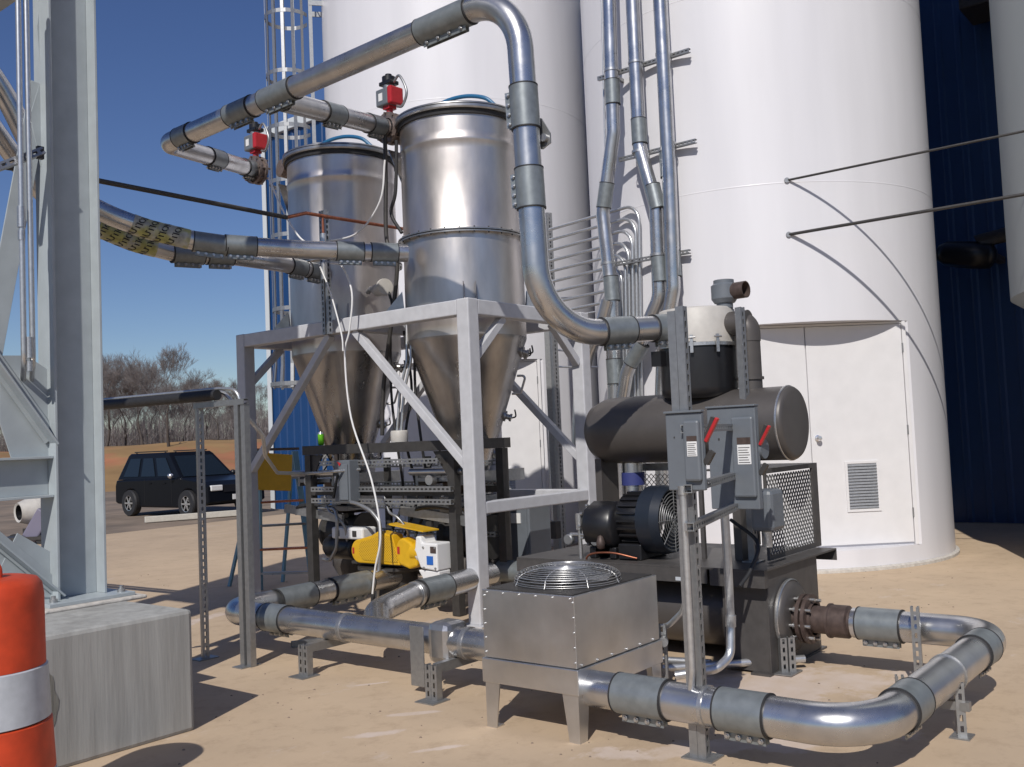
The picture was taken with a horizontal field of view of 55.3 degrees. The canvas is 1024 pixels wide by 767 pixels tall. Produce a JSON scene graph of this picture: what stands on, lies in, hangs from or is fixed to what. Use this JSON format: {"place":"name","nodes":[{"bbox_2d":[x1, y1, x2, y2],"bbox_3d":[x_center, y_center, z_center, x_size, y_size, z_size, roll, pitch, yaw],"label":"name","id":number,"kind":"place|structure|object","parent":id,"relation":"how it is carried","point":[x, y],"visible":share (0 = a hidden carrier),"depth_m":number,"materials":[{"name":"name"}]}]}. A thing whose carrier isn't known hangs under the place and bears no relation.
{"place":"outdoors","nodes":[
{"label":"outdoors","id":0,"kind":"place"},
{"bbox_2d":[0,439,268,491],"bbox_3d":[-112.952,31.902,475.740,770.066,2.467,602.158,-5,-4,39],"label":"field","id":1,"kind":"structure","parent":0,"point":[116,457],"depth_m":56.22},
{"bbox_2d":[103,359,140,445],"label":"bare tree","id":2,"kind":"object","parent":1,"relation":"on","point":[128,393],"visible":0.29,"depth_m":67.20,"materials":[{"name":"brown plant"}]},
{"bbox_2d":[103,351,147,446],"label":"bare tree","id":3,"kind":"object","parent":1,"relation":"on","point":[112,378],"visible":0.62,"depth_m":65.30,"materials":[{"name":"brown plant"}]},
{"bbox_2d":[0,363,267,444],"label":"woods","id":4,"kind":"object","parent":1,"relation":"on","point":[173,409],"visible":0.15,"depth_m":83.01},
{"bbox_2d":[0,399,268,451],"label":"undergrowth","id":5,"kind":"object","parent":1,"relation":"on","point":[118,437],"visible":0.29,"depth_m":69.36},
{"bbox_2d":[118,359,171,444],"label":"bare tree","id":6,"kind":"object","parent":1,"relation":"on","point":[144,384],"visible":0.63,"depth_m":66.00,"materials":[{"name":"brown plant"}]},
{"bbox_2d":[103,342,197,446],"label":"bare tree","id":7,"kind":"object","parent":1,"relation":"on","point":[170,360],"visible":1,"depth_m":57.70,"materials":[{"name":"brown plant"}]},
{"bbox_2d":[170,368,214,440],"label":"bare tree","id":8,"kind":"object","parent":1,"relation":"on","point":[187,382],"visible":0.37,"depth_m":69.34,"materials":[{"name":"brown plant"}]},
{"bbox_2d":[0,0,323,444],"label":"sky","id":9,"kind":"structure","parent":0,"point":[163,65],"materials":[{"name":"blue"}]},
{"bbox_2d":[144,510,235,522],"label":"parking curb","id":10,"kind":"structure","parent":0,"point":[161,518],"depth_m":23.68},
{"bbox_2d":[0,490,1023,541],"bbox_3d":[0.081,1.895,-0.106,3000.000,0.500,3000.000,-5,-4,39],"label":"ground","id":11,"kind":"structure","parent":0,"point":[118,520],"depth_m":25.65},
{"bbox_2d":[116,449,264,515],"bbox_3d":[-8.641,2.624,26.090,4.370,1.715,2.030,-5,-4,39],"label":"parked car","id":12,"kind":"object","parent":11,"relation":"on","point":[166,479],"visible":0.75,"depth_m":25.56,"materials":[{"name":"black paint"}]},
{"bbox_2d":[34,514,1023,766],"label":"concrete pad","id":13,"kind":"object","parent":11,"relation":"on","point":[330,716],"visible":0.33,"depth_m":6.31,"materials":[{"name":"concrete"}]},
{"bbox_2d":[7,498,40,543],"bbox_3d":[-9.425,2.652,19.330,1.028,0.969,1.036,-2,-3,0],"label":"drum mixer","id":14,"kind":"object","parent":13,"relation":"on","point":[27,511],"visible":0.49,"depth_m":18.99,"materials":[{"name":"metal"}]},
{"bbox_2d":[0,565,56,766],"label":"traffic barrel","id":15,"kind":"object","parent":13,"relation":"on","point":[27,737],"visible":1,"depth_m":4.09,"materials":[{"name":"plastic"}]},
{"bbox_2d":[45,601,193,766],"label":"concrete pedestal","id":16,"kind":"object","parent":13,"relation":"on","point":[120,673],"visible":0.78,"depth_m":5.48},
{"bbox_2d":[0,0,146,614],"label":"steel tower leg","id":17,"kind":"object","parent":16,"relation":"on","point":[52,421],"visible":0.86,"depth_m":6.36,"materials":[{"name":"grey paint"}]},
{"bbox_2d":[15,0,26,381],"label":"conduit","id":18,"kind":"object","parent":17,"relation":"attached to","point":[21,219],"visible":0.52,"depth_m":6.04,"materials":[{"name":"metal"}]},
{"bbox_2d":[0,146,45,171],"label":"conduit strap","id":19,"kind":"object","parent":17,"relation":"attached to","point":[39,151],"visible":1,"depth_m":6.10,"materials":[{"name":"metal"}]},
{"bbox_2d":[23,0,35,381],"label":"conduit","id":20,"kind":"object","parent":17,"relation":"attached to","point":[31,355],"visible":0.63,"depth_m":6.08,"materials":[{"name":"metal"}]},
{"bbox_2d":[192,398,260,669],"bbox_3d":[-2.266,1.156,7.666,0.680,2.042,0.180,-5,-4,39],"label":"slotted pipe stand","id":21,"kind":"object","parent":13,"relation":"on","point":[246,587],"visible":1,"depth_m":7.50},
{"bbox_2d":[103,387,359,474],"bbox_3d":[-4.323,1.216,9.218,5.224,2.072,2.480,-3,-3,11],"label":"insulated line","id":22,"kind":"object","parent":21,"relation":"on","point":[183,396],"visible":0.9,"depth_m":8.08,"materials":[{"name":"rubber"}]},
{"bbox_2d":[227,447,307,589],"bbox_3d":[-2.799,1.600,11.681,0.900,1.664,1.169,0,-4,-33],"label":"step ladder","id":23,"kind":"object","parent":13,"relation":"on","point":[269,478],"visible":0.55,"depth_m":11.68,"materials":[{"name":"orange metal"}]},
{"bbox_2d":[288,639,349,679],"bbox_3d":[-1.368,2.001,7.204,0.160,0.221,0.580,-5,-4,39],"label":"pipe support","id":24,"kind":"object","parent":13,"relation":"on","point":[305,657],"visible":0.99,"depth_m":7.05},
{"bbox_2d":[352,560,422,600],"bbox_3d":[-1.136,2.008,9.838,1.000,0.450,0.720,-5,-4,39],"label":"feeder base","id":25,"kind":"object","parent":13,"relation":"on","point":[409,575],"visible":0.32,"depth_m":9.67,"materials":[{"name":"metal"}]},
{"bbox_2d":[352,530,403,564],"bbox_3d":[-1.313,1.625,9.727,0.682,0.318,0.167,-5,-4,39],"label":"belt guard","id":26,"kind":"object","parent":25,"relation":"on","point":[365,550],"visible":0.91,"depth_m":9.65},
{"bbox_2d":[387,522,438,568],"bbox_3d":[-0.953,1.566,9.457,0.480,0.432,0.220,-5,-4,39],"label":"coupling guard","id":27,"kind":"object","parent":25,"relation":"on","point":[406,552],"visible":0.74,"depth_m":9.40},
{"bbox_2d":[415,534,450,577],"bbox_3d":[-0.750,1.689,9.271,0.290,0.490,0.212,-5,-4,39],"label":"box","id":28,"kind":"object","parent":27,"relation":"attached to","point":[433,557],"visible":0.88,"depth_m":9.20,"materials":[{"name":"white"}]},
{"bbox_2d":[302,437,511,615],"bbox_3d":[-1.108,1.426,10.033,2.380,1.650,0.640,-5,-4,39],"label":"equipment stand","id":29,"kind":"object","parent":13,"relation":"on","point":[449,463],"visible":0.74,"depth_m":9.53,"materials":[{"name":"metal"}]},
{"bbox_2d":[318,506,375,561],"bbox_3d":[-1.742,1.568,10.213,0.652,0.574,0.288,-5,-4,39],"label":"drive box","id":30,"kind":"object","parent":29,"relation":"attached to","point":[353,532],"visible":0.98,"depth_m":10.10,"materials":[{"name":"white"}]},
{"bbox_2d":[322,534,356,559],"bbox_3d":[-1.785,1.729,10.364,0.450,0.260,0.260,-5,-4,39],"label":"drive motor","id":31,"kind":"object","parent":30,"relation":"attached to","point":[344,550],"visible":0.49,"depth_m":10.23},
{"bbox_2d":[319,458,440,465],"bbox_3d":[-1.352,0.786,9.781,1.700,0.050,0.045,-5,-4,39],"label":"slotted rail","id":32,"kind":"object","parent":29,"relation":"attached to","point":[384,460],"visible":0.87,"depth_m":9.61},
{"bbox_2d":[311,486,453,491],"bbox_3d":[-1.341,1.055,9.766,2.000,0.050,0.045,-5,-4,39],"label":"slotted rail","id":33,"kind":"object","parent":29,"relation":"attached to","point":[388,490],"visible":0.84,"depth_m":9.57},
{"bbox_2d":[332,460,382,597],"bbox_3d":[-1.500,1.470,9.763,0.667,1.414,0.190,-5,-4,39],"label":"disconnect switch","id":34,"kind":"object","parent":33,"relation":"attached to","point":[347,485],"visible":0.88,"depth_m":9.85,"materials":[{"name":"grey metal"}]},
{"bbox_2d":[311,498,453,504],"bbox_3d":[-1.336,1.175,9.759,2.000,0.050,0.045,-5,-4,39],"label":"slotted rail","id":35,"kind":"object","parent":29,"relation":"attached to","point":[392,500],"visible":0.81,"depth_m":9.59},
{"bbox_2d":[390,325,411,441],"bbox_3d":[-1.115,-0.066,9.819,0.259,1.302,0.175,-4,-3,19],"label":"sensor cap","id":36,"kind":"object","parent":29,"relation":"on","point":[400,435],"visible":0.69,"depth_m":9.78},
{"bbox_2d":[347,456,497,536],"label":"back rails","id":37,"kind":"object","parent":29,"relation":"attached to","point":[387,481],"visible":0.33,"depth_m":10.40,"materials":[{"name":"metal"}]},
{"bbox_2d":[236,297,596,628],"bbox_3d":[-1.080,0.818,10.511,3.570,2.926,2.040,-5,-4,39],"label":"support frame","id":38,"kind":"object","parent":13,"relation":"on","point":[467,312],"visible":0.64,"depth_m":9.55,"materials":[{"name":"grey paint"}]},
{"bbox_2d":[319,209,332,334],"bbox_3d":[-1.877,-1.122,9.858,0.110,1.260,0.056,-5,-4,39],"label":"strut upright","id":39,"kind":"object","parent":38,"relation":"attached to","point":[326,301],"visible":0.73,"depth_m":9.84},
{"bbox_2d":[2,164,402,279],"bbox_3d":[-2.907,-1.421,8.511,0.060,0.702,7.601,-5,-4,39],"label":"air line","id":40,"kind":"object","parent":39,"relation":"attached to","point":[198,200],"visible":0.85,"depth_m":9.02,"materials":[{"name":"rubber"}]},
{"bbox_2d":[330,262,380,593],"bbox_3d":[-1.509,0.390,9.467,0.590,3.244,0.019,-5,-4,39],"label":"white cable","id":41,"kind":"object","parent":40,"relation":"hanging from","point":[355,433],"visible":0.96,"depth_m":9.48,"materials":[{"name":"white plastic"}]},
{"bbox_2d":[273,142,404,472],"bbox_3d":[-1.897,-0.702,11.172,1.344,3.910,1.344,-5,-4,39],"label":"hopper","id":42,"kind":"object","parent":38,"relation":"on","point":[342,179],"visible":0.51,"depth_m":10.71,"materials":[{"name":"metal"}]},
{"bbox_2d":[0,121,320,283],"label":"conveying pipe","id":43,"kind":"object","parent":42,"relation":"attached to","point":[297,269],"visible":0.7,"depth_m":9.30,"materials":[{"name":"metal"}]},
{"bbox_2d":[318,495,377,575],"bbox_3d":[-1.849,1.738,10.966,0.560,0.975,0.520,-5,-4,39],"label":"rotary valve","id":44,"kind":"object","parent":42,"relation":"attached to","point":[346,566],"visible":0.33,"depth_m":10.84,"materials":[{"name":"metal"}]},
{"bbox_2d":[284,454,399,525],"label":"slide gate","id":45,"kind":"structure","parent":44,"relation":"on","point":[326,480],"depth_m":10.72,"materials":[{"name":"metal"}]},
{"bbox_2d":[387,100,533,495],"bbox_3d":[-0.479,-0.826,10.039,1.344,3.910,1.344,-5,-4,39],"label":"hopper","id":46,"kind":"object","parent":38,"relation":"on","point":[461,230],"visible":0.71,"depth_m":9.57,"materials":[{"name":"silver metal"}]},
{"bbox_2d":[0,69,408,265],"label":"conveying pipe","id":47,"kind":"object","parent":46,"relation":"attached to","point":[218,246],"visible":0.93,"depth_m":8.96,"materials":[{"name":"metal"}]},
{"bbox_2d":[365,278,392,304],"bbox_3d":[-1.418,-0.833,10.238,0.178,0.450,0.677,-1,-4,-26],"label":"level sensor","id":48,"kind":"object","parent":46,"relation":"attached to","point":[382,287],"visible":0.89,"depth_m":9.98,"materials":[{"name":"plastic"}]},
{"bbox_2d":[376,73,407,145],"bbox_3d":[-1.232,-2.862,10.159,0.451,0.740,0.185,-5,-4,39],"label":"pipe valve","id":49,"kind":"object","parent":46,"relation":"attached to","point":[389,97],"visible":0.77,"depth_m":10.13,"materials":[{"name":"red metal"}]},
{"bbox_2d":[380,134,398,435],"bbox_3d":[-1.278,-1.026,10.017,0.350,3.108,0.042,-5,-4,39],"label":"cable tube","id":50,"kind":"object","parent":49,"relation":"hanging from","point":[387,353],"visible":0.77,"depth_m":10.01,"materials":[{"name":"plastic"}]},
{"bbox_2d":[389,140,402,233],"bbox_3d":[-1.184,-1.979,9.899,0.174,0.962,0.034,-5,-4,39],"label":"cable tube","id":51,"kind":"object","parent":46,"relation":"attached to","point":[396,224],"visible":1,"depth_m":9.88,"materials":[{"name":"rubber"}]},
{"bbox_2d":[400,456,524,525],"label":"slide gate","id":52,"kind":"structure","parent":46,"relation":"attached to","point":[429,476],"depth_m":9.54,"materials":[{"name":"metal"}]},
{"bbox_2d":[436,494,499,593],"bbox_3d":[-0.431,1.614,9.832,0.560,0.975,0.520,-5,-4,39],"label":"rotary valve","id":53,"kind":"object","parent":46,"relation":"attached to","point":[442,534],"visible":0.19,"depth_m":9.73,"materials":[{"name":"metal"}]},
{"bbox_2d":[418,559,533,582],"bbox_3d":[0.089,1.819,9.460,2.727,0.222,0.312,-5,-4,35],"label":"conveying pipe","id":54,"kind":"object","parent":53,"relation":"attached to","point":[508,571],"visible":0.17,"depth_m":9.41,"materials":[{"name":"metal"}]},
{"bbox_2d":[491,506,550,559],"bbox_3d":[0.090,1.582,9.973,0.500,0.750,0.370,-5,-4,39],"label":"control cabinet","id":55,"kind":"object","parent":53,"relation":"attached to","point":[530,531],"visible":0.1,"depth_m":9.78,"materials":[{"name":"grey metal"}]},
{"bbox_2d":[415,658,476,705],"bbox_3d":[-0.378,1.910,6.381,0.160,0.226,0.580,-5,-4,39],"label":"pipe support","id":56,"kind":"object","parent":13,"relation":"on","point":[433,684],"visible":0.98,"depth_m":6.22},
{"bbox_2d":[225,569,484,686],"bbox_3d":[-1.268,1.879,7.620,1.764,0.410,4.057,-1,-3,-20],"label":"pipe","id":57,"kind":"object","parent":56,"relation":"on","point":[287,611],"visible":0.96,"depth_m":7.14,"materials":[{"name":"metal"}]},
{"bbox_2d":[364,563,499,618],"bbox_3d":[-0.711,1.758,7.996,0.464,0.293,2.212,-4,-3,21],"label":"wye branch","id":58,"kind":"object","parent":57,"relation":"attached to","point":[431,592],"visible":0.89,"depth_m":8.07,"materials":[{"name":"metal"}]},
{"bbox_2d":[321,0,599,547],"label":"white silo","id":59,"kind":"object","parent":13,"relation":"on","point":[474,60],"visible":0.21,"depth_m":14.95,"materials":[{"name":"paint"}]},
{"bbox_2d":[264,0,327,495],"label":"caged ladder","id":60,"kind":"object","parent":59,"relation":"attached to","point":[282,384],"visible":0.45,"depth_m":16.00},
{"bbox_2d":[400,366,446,536],"bbox_3d":[-1.171,0.986,14.525,0.896,2.515,0.024,-2,-3,-3],"label":"door","id":61,"kind":"structure","parent":59,"relation":"in","point":[413,433],"depth_m":14.52,"materials":[{"name":"white paint"}]},
{"bbox_2d":[487,361,541,514],"bbox_3d":[-0.138,0.945,14.578,1.152,2.515,0.042,-2,-3,-3],"label":"door","id":62,"kind":"structure","parent":59,"relation":"in","point":[523,431],"depth_m":14.60,"materials":[{"name":"white paint"}]},
{"bbox_2d":[544,212,566,549],"bbox_3d":[0.561,-0.019,13.446,0.202,4.686,0.160,-5,-4,39],"label":"strut post","id":63,"kind":"object","parent":13,"relation":"on","point":[554,408],"visible":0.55,"depth_m":13.38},
{"bbox_2d":[482,561,662,744],"bbox_3d":[0.365,1.513,5.781,0.674,0.888,0.894,-5,-4,39],"label":"fan cooler","id":64,"kind":"object","parent":13,"relation":"on","point":[569,628],"visible":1,"depth_m":5.51,"materials":[{"name":"metal"}]},
{"bbox_2d":[517,543,836,676],"bbox_3d":[1.267,1.665,7.568,2.080,0.706,1.309,-5,-4,39],"label":"blower skid","id":65,"kind":"object","parent":13,"relation":"on","point":[756,640],"visible":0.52,"depth_m":6.72,"materials":[{"name":"paint"}]},
{"bbox_2d":[564,513,636,558],"bbox_3d":[0.649,1.306,7.358,0.645,0.640,0.105,-5,-4,41],"label":"gauge manifold","id":66,"kind":"object","parent":65,"relation":"on","point":[569,539],"visible":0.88,"depth_m":7.48,"materials":[{"name":"metal"}]},
{"bbox_2d":[578,463,644,558],"bbox_3d":[0.796,0.962,7.589,0.285,0.739,0.632,-5,-4,39],"label":"blower","id":67,"kind":"object","parent":65,"relation":"on","point":[598,518],"visible":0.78,"depth_m":7.39,"materials":[{"name":"metal"}]},
{"bbox_2d":[615,485,678,560],"bbox_3d":[1.040,1.035,7.346,0.429,0.544,0.510,-5,-4,39],"label":"blower motor","id":68,"kind":"object","parent":65,"relation":"on","point":[639,519],"visible":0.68,"depth_m":7.21,"materials":[{"name":"black"}]},
{"bbox_2d":[584,315,808,559],"bbox_3d":[1.321,0.398,7.417,1.745,1.798,0.534,-5,-4,39],"label":"muffler tank","id":69,"kind":"object","parent":65,"relation":"on","point":[625,430],"visible":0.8,"depth_m":7.27,"materials":[{"name":"metal"}]},
{"bbox_2d":[651,305,751,399],"bbox_3d":[1.429,-0.222,7.286,0.720,0.675,0.650,-5,-4,39],"label":"inlet filter","id":70,"kind":"object","parent":69,"relation":"on","point":[713,353],"visible":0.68,"depth_m":7.08,"materials":[{"name":"metal"}]},
{"bbox_2d":[160,0,668,350],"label":"header pipe","id":71,"kind":"object","parent":70,"relation":"attached to","point":[527,126],"visible":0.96,"depth_m":6.94,"materials":[{"name":"metal"}]},
{"bbox_2d":[244,121,270,184],"bbox_3d":[-2.979,-2.722,11.505,0.451,0.740,0.185,-5,-4,39],"label":"pipe valve","id":72,"kind":"object","parent":71,"relation":"attached to","point":[256,142],"visible":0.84,"depth_m":11.47,"materials":[{"name":"red metal"}]},
{"bbox_2d":[280,96,392,139],"bbox_3d":[-1.646,-2.551,9.313,0.206,0.454,1.810,-4,-3,22],"label":"branch pipe","id":73,"kind":"object","parent":71,"relation":"attached to","point":[331,115],"visible":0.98,"depth_m":9.20,"materials":[{"name":"metal"}]},
{"bbox_2d":[711,279,749,307],"bbox_3d":[1.606,-0.665,7.211,0.281,0.215,0.190,-5,-4,39],"label":"relief valve","id":74,"kind":"object","parent":70,"relation":"on","point":[727,292],"visible":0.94,"depth_m":7.16,"materials":[{"name":"grey metal"}]},
{"bbox_2d":[643,463,821,560],"bbox_3d":[1.550,0.957,7.638,1.370,0.689,0.950,-5,-4,39],"label":"belt guard","id":75,"kind":"object","parent":65,"relation":"on","point":[814,512],"visible":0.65,"depth_m":7.27,"materials":[{"name":"paint"}]},
{"bbox_2d":[656,575,851,651],"bbox_3d":[1.361,1.653,7.204,2.360,0.508,0.508,-5,-4,39],"label":"silencer tank","id":76,"kind":"object","parent":65,"relation":"in","point":[801,616],"visible":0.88,"depth_m":6.66,"materials":[{"name":"metal"}]},
{"bbox_2d":[667,306,764,763],"bbox_3d":[1.297,0.669,5.931,0.202,2.509,2.260,-4,-3,23],"label":"slotted stand","id":77,"kind":"object","parent":13,"relation":"on","point":[681,400],"visible":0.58,"depth_m":5.00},
{"bbox_2d":[678,486,695,690],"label":"conduit","id":78,"kind":"object","parent":77,"relation":"attached to","point":[685,527],"visible":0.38,"depth_m":4.90,"materials":[{"name":"metal"}]},
{"bbox_2d":[663,410,718,489],"bbox_3d":[0.905,0.335,4.903,0.300,0.402,0.070,-5,-4,39],"label":"disconnect box","id":79,"kind":"object","parent":77,"relation":"attached to","point":[689,459],"visible":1,"depth_m":4.89,"materials":[{"name":"grey metal"}]},
{"bbox_2d":[675,515,735,679],"bbox_3d":[1.166,1.285,5.926,0.410,0.996,0.131,-2,-3,-9],"label":"conduit","id":80,"kind":"object","parent":77,"relation":"attached to","point":[723,662],"visible":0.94,"depth_m":5.96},
{"bbox_2d":[705,404,770,509],"bbox_3d":[1.411,0.454,6.049,0.413,0.642,0.158,-4,-3,23],"label":"disconnect box","id":81,"kind":"object","parent":77,"relation":"attached to","point":[741,449],"visible":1,"depth_m":6.00,"materials":[{"name":"grey metal"}]},
{"bbox_2d":[751,488,783,546],"bbox_3d":[1.742,0.915,6.657,0.160,0.390,0.220,-5,-4,39],"label":"motor junction box","id":82,"kind":"object","parent":77,"relation":"attached to","point":[767,519],"visible":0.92,"depth_m":6.58,"materials":[{"name":"grey metal"}]},
{"bbox_2d":[661,518,759,628],"bbox_3d":[1.324,1.235,6.410,0.426,0.645,1.220,-5,-4,39],"label":"conduit","id":83,"kind":"object","parent":82,"relation":"attached to","point":[675,618],"visible":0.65,"depth_m":6.43,"materials":[{"name":"rubber"}]},
{"bbox_2d":[663,655,805,671],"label":"ground conduit","id":84,"kind":"object","parent":13,"relation":"on","point":[733,663],"visible":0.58,"depth_m":6.58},
{"bbox_2d":[580,0,959,573],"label":"white silo","id":85,"kind":"object","parent":13,"relation":"on","point":[769,96],"visible":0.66,"depth_m":11.29,"materials":[{"name":"paint"}]},
{"bbox_2d":[552,267,624,364],"bbox_3d":[0.988,0.002,12.557,0.066,2.889,1.427,0,-4,-37],"label":"conduit","id":86,"kind":"object","parent":85,"relation":"attached to","point":[621,292],"visible":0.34,"depth_m":12.08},
{"bbox_2d":[550,254,627,356],"bbox_3d":[1.005,-0.071,12.479,0.068,3.017,1.470,0,-4,-37],"label":"conduit","id":87,"kind":"object","parent":85,"relation":"attached to","point":[619,257],"visible":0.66,"depth_m":12.01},
{"bbox_2d":[549,242,632,396],"bbox_3d":[1.032,-0.145,12.522,0.069,3.173,1.524,0,-4,-38],"label":"conduit","id":88,"kind":"object","parent":85,"relation":"attached to","point":[623,245],"visible":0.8,"depth_m":12.04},
{"bbox_2d":[548,230,635,396],"bbox_3d":[1.049,-0.217,12.445,0.070,3.299,1.567,0,-4,-38],"label":"conduit","id":89,"kind":"object","parent":85,"relation":"attached to","point":[627,234],"visible":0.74,"depth_m":11.91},
{"bbox_2d":[548,218,639,395],"bbox_3d":[1.076,-0.291,12.489,0.071,3.456,1.621,0,-4,-38],"label":"conduit","id":90,"kind":"object","parent":85,"relation":"attached to","point":[630,221],"visible":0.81,"depth_m":11.94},
{"bbox_2d":[548,206,644,485],"bbox_3d":[1.093,-0.362,12.412,0.072,3.580,1.662,0,-4,-39],"label":"conduit","id":91,"kind":"object","parent":85,"relation":"attached to","point":[639,265],"visible":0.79,"depth_m":11.85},
{"bbox_2d":[597,48,690,82],"bbox_3d":[1.568,-3.831,11.812,1.282,0.090,0.411,-5,-4,39],"label":"pipe bracket","id":92,"kind":"object","parent":85,"relation":"attached to","point":[653,61],"visible":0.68,"depth_m":11.75,"materials":[{"name":"metal"}]},
{"bbox_2d":[596,0,622,498],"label":"riser pipe","id":93,"kind":"object","parent":92,"relation":"attached to","point":[604,205],"visible":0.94,"depth_m":11.87,"materials":[{"name":"metal"}]},
{"bbox_2d":[572,299,612,444],"bbox_3d":[1.016,-0.135,11.959,0.673,1.753,0.278,-5,-4,39],"label":"branch pipe","id":94,"kind":"object","parent":93,"relation":"attached to","point":[605,307],"visible":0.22,"depth_m":11.81,"materials":[{"name":"metal"}]},
{"bbox_2d":[616,0,665,397],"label":"riser pipe","id":95,"kind":"object","parent":92,"relation":"attached to","point":[638,350],"visible":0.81,"depth_m":11.60,"materials":[{"name":"metal"}]},
{"bbox_2d":[653,0,681,484],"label":"riser pipe","id":96,"kind":"object","parent":92,"relation":"attached to","point":[668,177],"visible":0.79,"depth_m":11.35,"materials":[{"name":"metal"}]},
{"bbox_2d":[760,327,813,545],"bbox_3d":[2.975,0.623,11.212,0.896,2.515,0.024,-2,-3,-3],"label":"door","id":97,"kind":"structure","parent":85,"relation":"in","point":[783,362],"depth_m":11.26,"materials":[{"name":"white paint"}]},
{"bbox_2d":[804,324,913,545],"bbox_3d":[4.011,0.580,11.230,1.152,2.515,0.106,-2,-3,-3],"label":"door","id":98,"kind":"structure","parent":85,"relation":"in","point":[859,429],"depth_m":11.26,"materials":[{"name":"white paint"}]},
{"bbox_2d":[784,130,1023,182],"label":"tie rod","id":99,"kind":"object","parent":85,"relation":"attached to","point":[786,179],"visible":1,"depth_m":10.30,"materials":[{"name":"metal"}]},
{"bbox_2d":[786,193,1023,236],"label":"tie rod","id":100,"kind":"object","parent":85,"relation":"attached to","point":[788,234],"visible":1,"depth_m":10.26,"materials":[{"name":"metal"}]},
{"bbox_2d":[774,636,802,676],"bbox_3d":[1.822,1.818,6.552,0.170,0.231,0.190,-5,-4,39],"label":"pipe support","id":101,"kind":"object","parent":13,"relation":"on","point":[787,656],"visible":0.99,"depth_m":6.53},
{"bbox_2d":[910,606,922,671],"bbox_3d":[2.513,1.633,6.064,0.120,0.496,0.160,-5,-4,39],"label":"pipe support","id":102,"kind":"object","parent":13,"relation":"on","point":[918,639],"visible":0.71,"depth_m":6.04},
{"bbox_2d":[895,674,974,741],"bbox_3d":[2.213,1.704,5.175,0.400,0.281,0.120,-5,-4,39],"label":"pipe support","id":103,"kind":"object","parent":13,"relation":"on","point":[962,706],"visible":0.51,"depth_m":5.06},
{"bbox_2d":[582,606,1005,746],"bbox_3d":[1.724,1.606,5.598,1.697,0.312,2.269,-5,-4,39],"label":"loop pipe","id":104,"kind":"object","parent":103,"relation":"on","point":[908,706],"visible":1,"depth_m":4.86,"materials":[{"name":"metal"}]},
{"bbox_2d":[989,0,1023,308],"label":"grey silo","id":105,"kind":"object","parent":13,"relation":"on","point":[1007,24],"visible":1,"depth_m":10.36,"materials":[{"name":"paint"}]},
{"bbox_2d":[261,0,1023,522],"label":"blue building","id":106,"kind":"structure","parent":11,"relation":"on","point":[983,334],"depth_m":15.71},
{"bbox_2d":[936,227,1005,268],"bbox_3d":[7.799,-2.101,14.597,2.595,0.691,1.080,-5,-4,39],"label":"exhaust hood","id":107,"kind":"object","parent":106,"relation":"attached to","point":[981,252],"visible":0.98,"depth_m":14.68,"materials":[{"name":"metal"}]},
{"bbox_2d":[958,0,989,25],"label":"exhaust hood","id":108,"kind":"object","parent":106,"relation":"attached to","point":[975,12],"visible":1,"depth_m":15.06,"materials":[{"name":"metal"}]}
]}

